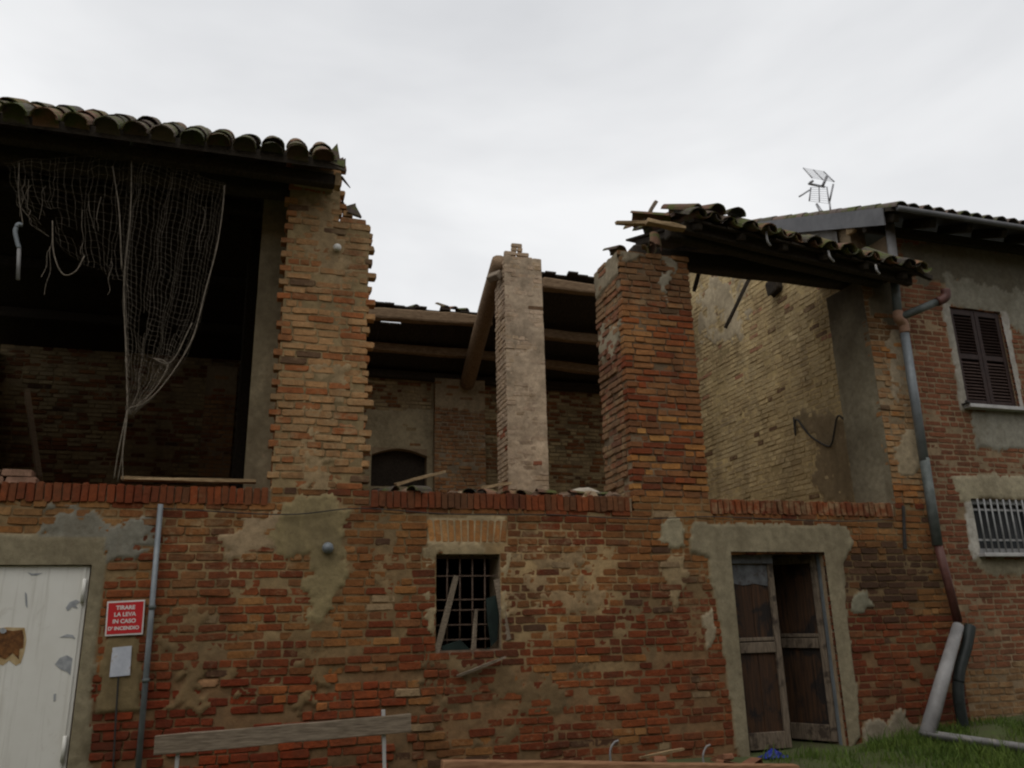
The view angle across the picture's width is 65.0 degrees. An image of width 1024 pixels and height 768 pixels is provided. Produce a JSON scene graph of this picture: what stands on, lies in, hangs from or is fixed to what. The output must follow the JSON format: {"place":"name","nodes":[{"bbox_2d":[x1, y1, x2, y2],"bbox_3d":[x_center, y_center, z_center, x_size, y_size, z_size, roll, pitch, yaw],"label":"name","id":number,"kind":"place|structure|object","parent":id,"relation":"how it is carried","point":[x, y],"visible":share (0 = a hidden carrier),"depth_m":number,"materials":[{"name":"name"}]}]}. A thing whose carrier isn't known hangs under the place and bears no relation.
{"place":"outdoors","nodes":[
{"label":"outdoors","id":0,"kind":"place"},
{"bbox_2d":[0,0,1023,322],"label":"sky","id":1,"kind":"structure","parent":0,"point":[466,131],"materials":[{"name":"white"}]},
{"bbox_2d":[67,711,1023,767],"bbox_3d":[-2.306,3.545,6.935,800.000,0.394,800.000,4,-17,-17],"label":"ground","id":2,"kind":"structure","parent":0,"point":[985,731],"depth_m":8.28,"materials":[{"name":"green plant"}]},
{"bbox_2d":[153,709,410,767],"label":"plank rail","id":3,"kind":"object","parent":2,"relation":"on","point":[383,725],"visible":1,"depth_m":6.69,"materials":[{"name":"weathered wood"},{"name":"grey metal"}]},
{"bbox_2d":[0,97,971,767],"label":"ruined barn","id":4,"kind":"structure","parent":2,"relation":"on","point":[640,379],"depth_m":8.92,"materials":[{"name":"brick"}]},
{"bbox_2d":[0,469,38,482],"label":"brick stack","id":5,"kind":"object","parent":4,"relation":"on","point":[16,475],"visible":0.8,"depth_m":7.16,"materials":[{"name":"red brick"}]},
{"bbox_2d":[24,390,42,480],"bbox_3d":[-7.301,0.721,12.248,0.078,1.836,2.325,12,-21,-38],"label":"leaning pole","id":6,"kind":"object","parent":4,"relation":"on","point":[33,435],"visible":0.97,"depth_m":12.10,"materials":[{"name":"brown wood"}]},
{"bbox_2d":[0,565,91,767],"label":"white door","id":7,"kind":"structure","parent":4,"relation":"in","point":[43,608],"depth_m":6.79,"materials":[{"name":"paint"}]},
{"bbox_2d":[4,141,225,480],"bbox_3d":[-3.796,-0.807,7.467,1.954,3.406,0.177,4,-17,-17],"label":"torn net","id":8,"kind":"object","parent":4,"relation":"hanging from","point":[136,409],"visible":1,"depth_m":7.58,"materials":[{"name":"grey fabric"}]},
{"bbox_2d":[13,222,22,279],"bbox_3d":[-4.519,-1.217,7.341,0.120,0.568,0.040,4,-17,-17],"label":"hook rod","id":9,"kind":"object","parent":8,"relation":"hanging from","point":[16,237],"visible":1,"depth_m":7.34,"materials":[{"name":"metal"}]},
{"bbox_2d":[112,677,118,767],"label":"cable","id":10,"kind":"object","parent":4,"relation":"attached to","point":[115,722],"visible":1,"depth_m":6.77,"materials":[{"name":"plastic"}]},
{"bbox_2d":[109,646,131,676],"bbox_3d":[-3.365,2.388,6.923,0.161,0.250,0.014,4,-17,-17],"label":"enamel plate","id":11,"kind":"object","parent":4,"relation":"attached to","point":[120,661],"visible":1,"depth_m":6.92,"materials":[{"name":"white metal"}]},
{"bbox_2d":[105,600,144,635],"bbox_3d":[-3.379,2.041,7.020,0.311,0.301,0.019,4,-17,-17],"label":"warning sign","id":12,"kind":"object","parent":4,"relation":"attached to","point":[125,617],"visible":1,"depth_m":7.01,"materials":[{"name":"red plastic"}]},
{"bbox_2d":[135,504,162,767],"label":"conduit","id":13,"kind":"object","parent":4,"relation":"attached to","point":[144,693],"visible":1,"depth_m":6.99,"materials":[{"name":"metal"}]},
{"bbox_2d":[121,476,255,483],"bbox_3d":[-3.045,0.911,7.610,1.186,0.040,0.108,4,-17,-18],"label":"sill board","id":14,"kind":"object","parent":4,"relation":"on","point":[185,480],"visible":0.97,"depth_m":7.57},
{"bbox_2d":[322,542,333,553],"bbox_3d":[-1.752,1.559,7.649,0.109,0.110,0.105,4,-17,-17],"label":"vent lid","id":15,"kind":"object","parent":4,"relation":"attached to","point":[327,547],"visible":1,"depth_m":7.61,"materials":[{"name":"metal"}]},
{"bbox_2d":[377,485,399,491],"bbox_3d":[-1.283,1.084,8.205,0.210,0.068,0.186,-9,5,24],"label":"tile shard","id":16,"kind":"object","parent":4,"relation":"on","point":[393,488],"visible":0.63,"depth_m":8.19,"materials":[{"name":"ceramic"}]},
{"bbox_2d":[406,485,431,491],"bbox_3d":[-0.947,1.059,8.158,0.188,0.071,0.210,-13,-20,39],"label":"tile shard","id":17,"kind":"object","parent":4,"relation":"on","point":[420,488],"visible":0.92,"depth_m":8.12,"materials":[{"name":"ceramic"}]},
{"bbox_2d":[394,470,445,485],"bbox_3d":[-0.966,0.997,8.507,0.607,0.222,0.056,10,-20,-35],"label":"broken batten","id":18,"kind":"object","parent":4,"relation":"on","point":[418,478],"visible":0.97,"depth_m":8.47,"materials":[{"name":"brown wood"}]},
{"bbox_2d":[436,575,458,652],"bbox_3d":[-0.648,2.273,7.888,0.280,0.775,0.024,7,-18,-27],"label":"broken board","id":19,"kind":"object","parent":4,"relation":"on","point":[442,629],"visible":1,"depth_m":7.88,"materials":[{"name":"grey wood"}]},
{"bbox_2d":[441,640,489,650],"bbox_3d":[-0.434,2.630,7.849,0.525,0.252,0.040,4,-17,-17],"label":"green scrap","id":20,"kind":"object","parent":4,"relation":"on","point":[458,645],"visible":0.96,"depth_m":7.82,"materials":[{"name":"paint"}]},
{"bbox_2d":[457,488,475,493],"bbox_3d":[-0.474,1.157,8.522,0.210,0.072,0.185,-9,-40,24],"label":"tile shard","id":21,"kind":"object","parent":4,"relation":"on","point":[470,491],"visible":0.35,"depth_m":8.48,"materials":[{"name":"ceramic"}]},
{"bbox_2d":[436,555,501,659],"bbox_3d":[-0.473,2.240,8.083,0.702,1.037,0.299,4,-17,-17],"label":"window","id":22,"kind":"structure","parent":4,"relation":"in","point":[477,649],"depth_m":8.03,"materials":[{"name":"metal"}]},
{"bbox_2d":[471,609,477,649],"bbox_3d":[-0.376,2.493,7.917,0.027,0.535,0.117,-14,-21,38],"label":"broken board","id":23,"kind":"object","parent":4,"relation":"on","point":[474,638],"visible":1,"depth_m":7.93,"materials":[{"name":"grey wood"}]},
{"bbox_2d":[472,488,486,493],"bbox_3d":[-0.290,1.138,8.447,0.208,0.087,0.159,10,-20,-33],"label":"rubble lump","id":24,"kind":"object","parent":4,"relation":"on","point":[482,490],"visible":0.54,"depth_m":8.38,"materials":[{"name":"brown stone"}]},
{"bbox_2d":[456,656,505,677],"bbox_3d":[-0.294,2.731,7.763,0.490,0.184,0.043,3,-17,-14],"label":"fallen lath","id":25,"kind":"object","parent":4,"relation":"on","point":[479,667],"visible":1,"depth_m":7.75,"materials":[{"name":"grey wood"}]},
{"bbox_2d":[476,488,498,493],"bbox_3d":[-0.255,1.132,8.449,0.186,0.068,0.210,11,-8,32],"label":"tile shard","id":26,"kind":"object","parent":4,"relation":"on","point":[489,491],"visible":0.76,"depth_m":8.40,"materials":[{"name":"ceramic"}]},
{"bbox_2d":[486,595,498,645],"bbox_3d":[-0.194,2.364,8.033,0.131,0.489,0.020,4,-17,-17],"label":"green scrap","id":27,"kind":"object","parent":4,"relation":"hanging from","point":[492,613],"visible":1,"depth_m":8.03,"materials":[{"name":"paint"}]},
{"bbox_2d":[480,482,511,488],"bbox_3d":[-0.172,1.093,8.651,0.355,0.100,0.060,6,-18,-24],"label":"broken batten","id":28,"kind":"object","parent":4,"relation":"on","point":[495,485],"visible":0.93,"depth_m":8.62,"materials":[{"name":"brown wood"}]},
{"bbox_2d":[494,579,510,639],"bbox_3d":[-0.096,2.255,8.049,0.168,0.600,0.026,-5,-17,14],"label":"broken board","id":29,"kind":"object","parent":4,"relation":"on","point":[498,591],"visible":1,"depth_m":8.06,"materials":[{"name":"grey wood"}]},
{"bbox_2d":[505,490,525,494],"bbox_3d":[0.060,1.179,8.630,0.210,0.071,0.188,5,4,-20],"label":"tile shard","id":30,"kind":"object","parent":4,"relation":"on","point":[513,492],"visible":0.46,"depth_m":8.60,"materials":[{"name":"ceramic"}]},
{"bbox_2d":[515,489,531,494],"bbox_3d":[0.149,1.165,8.586,0.183,0.068,0.211,19,-6,27],"label":"tile shard","id":31,"kind":"object","parent":4,"relation":"on","point":[527,492],"visible":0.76,"depth_m":8.54,"materials":[{"name":"ceramic"}]},
{"bbox_2d":[163,508,892,521],"bbox_3d":[0.691,1.391,8.489,8.150,0.081,0.026,4,-17,-17],"label":"wall cable","id":32,"kind":"object","parent":4,"relation":"attached to","point":[515,514],"depth_m":8.28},
{"bbox_2d":[530,491,543,494],"bbox_3d":[0.262,1.172,8.573,0.173,0.069,0.097,4,-17,-17],"label":"rubble lump","id":33,"kind":"object","parent":4,"relation":"on","point":[536,493],"visible":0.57,"depth_m":8.54,"materials":[{"name":"brown stone"}]},
{"bbox_2d":[535,488,555,494],"bbox_3d":[0.351,1.165,8.609,0.210,0.070,0.192,3,-33,-15],"label":"tile shard","id":34,"kind":"object","parent":4,"relation":"on","point":[544,492],"visible":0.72,"depth_m":8.55,"materials":[{"name":"ceramic"}]},
{"bbox_2d":[559,492,572,495],"bbox_3d":[0.573,1.215,8.755,0.176,0.075,0.127,4,-17,-17],"label":"rubble lump","id":35,"kind":"object","parent":4,"relation":"on","point":[566,494],"visible":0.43,"depth_m":8.72,"materials":[{"name":"brown stone"}]},
{"bbox_2d":[567,490,584,493],"bbox_3d":[0.703,1.209,8.776,0.210,0.068,0.186,3,-45,-16],"label":"tile shard","id":36,"kind":"object","parent":4,"relation":"on","point":[573,491],"visible":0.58,"depth_m":8.71,"materials":[{"name":"ceramic"}]},
{"bbox_2d":[577,492,590,496],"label":"tile shard","id":37,"kind":"object","parent":4,"relation":"on","point":[585,494],"visible":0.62,"depth_m":8.71,"materials":[{"name":"ceramic"}]},
{"bbox_2d":[571,487,603,495],"bbox_3d":[0.770,1.217,8.908,0.680,0.141,0.300,4,-17,-17],"label":"sacking","id":38,"kind":"object","parent":4,"relation":"on","point":[583,489],"visible":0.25,"depth_m":8.86,"materials":[{"name":"white fabric"}]},
{"bbox_2d":[582,491,597,496],"bbox_3d":[0.843,1.205,8.753,0.209,0.082,0.146,4,-17,-17],"label":"rubble lump","id":39,"kind":"object","parent":4,"relation":"on","point":[593,493],"visible":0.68,"depth_m":8.72,"materials":[{"name":"beige stone"}]},
{"bbox_2d":[604,491,620,496],"bbox_3d":[1.099,1.214,8.801,0.201,0.081,0.132,4,-17,-17],"label":"rubble lump","id":40,"kind":"object","parent":4,"relation":"on","point":[609,493],"visible":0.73,"depth_m":8.76,"materials":[{"name":"brown stone"}]},
{"bbox_2d":[692,274,700,291],"bbox_3d":[2.544,-1.447,11.013,0.181,0.364,0.061,-10,-19,28],"label":"leaning pole","id":41,"kind":"object","parent":4,"relation":"on","point":[696,280],"visible":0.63,"depth_m":10.99,"materials":[{"name":"brown wood"}]},
{"bbox_2d":[724,280,750,328],"bbox_3d":[3.420,-1.268,12.113,0.527,0.843,0.058,-7,-17,20],"label":"leaning pole","id":42,"kind":"object","parent":4,"relation":"attached to","point":[740,296],"visible":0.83,"depth_m":12.09,"materials":[{"name":"brown wood"}]},
{"bbox_2d":[731,554,791,750],"bbox_3d":[2.704,2.920,8.868,0.613,2.047,0.078,4,-17,-17],"label":"door leaf","id":43,"kind":"structure","parent":4,"relation":"in","point":[767,714],"depth_m":8.86,"materials":[{"name":"brown wood"}]},
{"bbox_2d":[772,554,838,741],"bbox_3d":[3.349,3.026,9.323,0.606,2.033,0.063,-15,-21,39],"label":"door leaf","id":44,"kind":"structure","parent":4,"relation":"in","point":[810,700],"depth_m":9.28,"materials":[{"name":"brown wood"}]},
{"bbox_2d":[793,415,843,446],"bbox_3d":[4.431,0.640,11.552,0.028,0.610,1.180,4,-17,-17],"label":"draped cable","id":45,"kind":"object","parent":4,"relation":"attached to","point":[805,430],"visible":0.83,"depth_m":11.57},
{"bbox_2d":[902,505,906,548],"bbox_3d":[4.732,1.727,9.704,0.117,0.522,0.014,4,-17,-17],"label":"iron strap","id":46,"kind":"object","parent":4,"relation":"attached to","point":[904,529],"visible":1,"depth_m":9.70,"materials":[{"name":"grey metal"}]},
{"bbox_2d":[609,740,618,760],"bbox_3d":[0.950,3.474,7.447,0.103,0.328,0.020,4,-17,-17],"label":"wire hoop","id":47,"kind":"object","parent":2,"relation":"on","point":[612,744],"visible":0.91,"depth_m":7.46,"materials":[{"name":"grey metal"}]},
{"bbox_2d":[440,759,799,767],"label":"timber beam","id":48,"kind":"structure","parent":2,"relation":"on","point":[468,763],"depth_m":6.83,"materials":[{"name":"brown wood"}]},
{"bbox_2d":[653,756,666,761],"bbox_3d":[1.427,3.643,7.684,0.121,0.066,0.245,-2,4,1],"label":"loose brick","id":49,"kind":"object","parent":2,"relation":"on","point":[659,759],"visible":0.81,"depth_m":7.74,"materials":[{"name":"brick"}]},
{"bbox_2d":[639,748,684,758],"bbox_3d":[1.431,3.523,7.669,0.494,0.061,0.049,6,-18,-22],"label":"lath","id":50,"kind":"object","parent":49,"relation":"on","point":[663,752],"visible":1,"depth_m":7.66,"materials":[{"name":"brown wood"}]},
{"bbox_2d":[702,744,710,762],"bbox_3d":[1.868,3.575,7.710,0.104,0.222,0.020,4,-17,-17],"label":"wire hoop","id":51,"kind":"object","parent":2,"relation":"on","point":[706,746],"visible":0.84,"depth_m":7.71,"materials":[{"name":"grey metal"}]},
{"bbox_2d":[710,753,733,761],"bbox_3d":[2.088,3.735,8.006,0.121,0.061,0.248,5,-35,-22],"label":"loose brick","id":52,"kind":"object","parent":2,"relation":"on","point":[728,757],"visible":0.66,"depth_m":7.92,"materials":[{"name":"red brick"}]},
{"bbox_2d":[716,759,735,762],"bbox_3d":[2.066,3.610,7.612,0.248,0.063,0.120,18,-22,-17],"label":"loose brick","id":53,"kind":"object","parent":2,"relation":"on","point":[720,761],"visible":0.41,"depth_m":7.61,"materials":[{"name":"orange brick"}]},
{"bbox_2d":[742,757,762,762],"bbox_3d":[2.260,3.600,7.604,0.120,0.060,0.244,-17,-12,42],"label":"loose brick","id":54,"kind":"object","parent":2,"relation":"on","point":[753,760],"visible":0.5,"depth_m":7.65,"materials":[{"name":"red brick"}]},
{"bbox_2d":[758,748,787,758],"bbox_3d":[2.651,3.748,8.154,0.291,0.095,0.243,4,-17,-17],"label":"blue sheet","id":55,"kind":"object","parent":2,"relation":"on","point":[770,751],"visible":0.71,"depth_m":8.11,"materials":[{"name":"plastic"}]},
{"bbox_2d":[753,201,1023,721],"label":"brick house","id":56,"kind":"structure","parent":2,"relation":"on","point":[958,319],"depth_m":10.56,"materials":[{"name":"brown brick"}]},
{"bbox_2d":[799,168,834,210],"bbox_3d":[4.928,-3.140,12.928,0.485,1.277,0.957,-11,-19,29],"label":"tv antenna","id":57,"kind":"object","parent":56,"relation":"attached to","point":[825,178],"visible":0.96,"depth_m":13.05,"materials":[{"name":"metal"}]},
{"bbox_2d":[953,315,1023,412],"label":"window","id":58,"kind":"structure","parent":56,"relation":"in","point":[973,406],"depth_m":11.01,"materials":[{"name":"brown paint"}]},
{"bbox_2d":[971,499,1023,556],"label":"window","id":59,"kind":"structure","parent":56,"relation":"in","point":[999,523],"depth_m":10.33,"materials":[{"name":"white metal"}]},
{"bbox_2d":[952,624,975,728],"bbox_3d":[5.200,3.341,9.203,0.528,1.140,0.135,7,-18,-25],"label":"drain hose","id":60,"kind":"object","parent":2,"relation":"on","point":[961,664],"visible":0.94,"depth_m":9.13,"materials":[{"name":"black plastic"}]},
{"bbox_2d":[918,622,1023,752],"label":"gutter length","id":61,"kind":"object","parent":2,"relation":"on","point":[934,707],"visible":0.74,"depth_m":8.62,"materials":[{"name":"grey plastic"}]}
]}

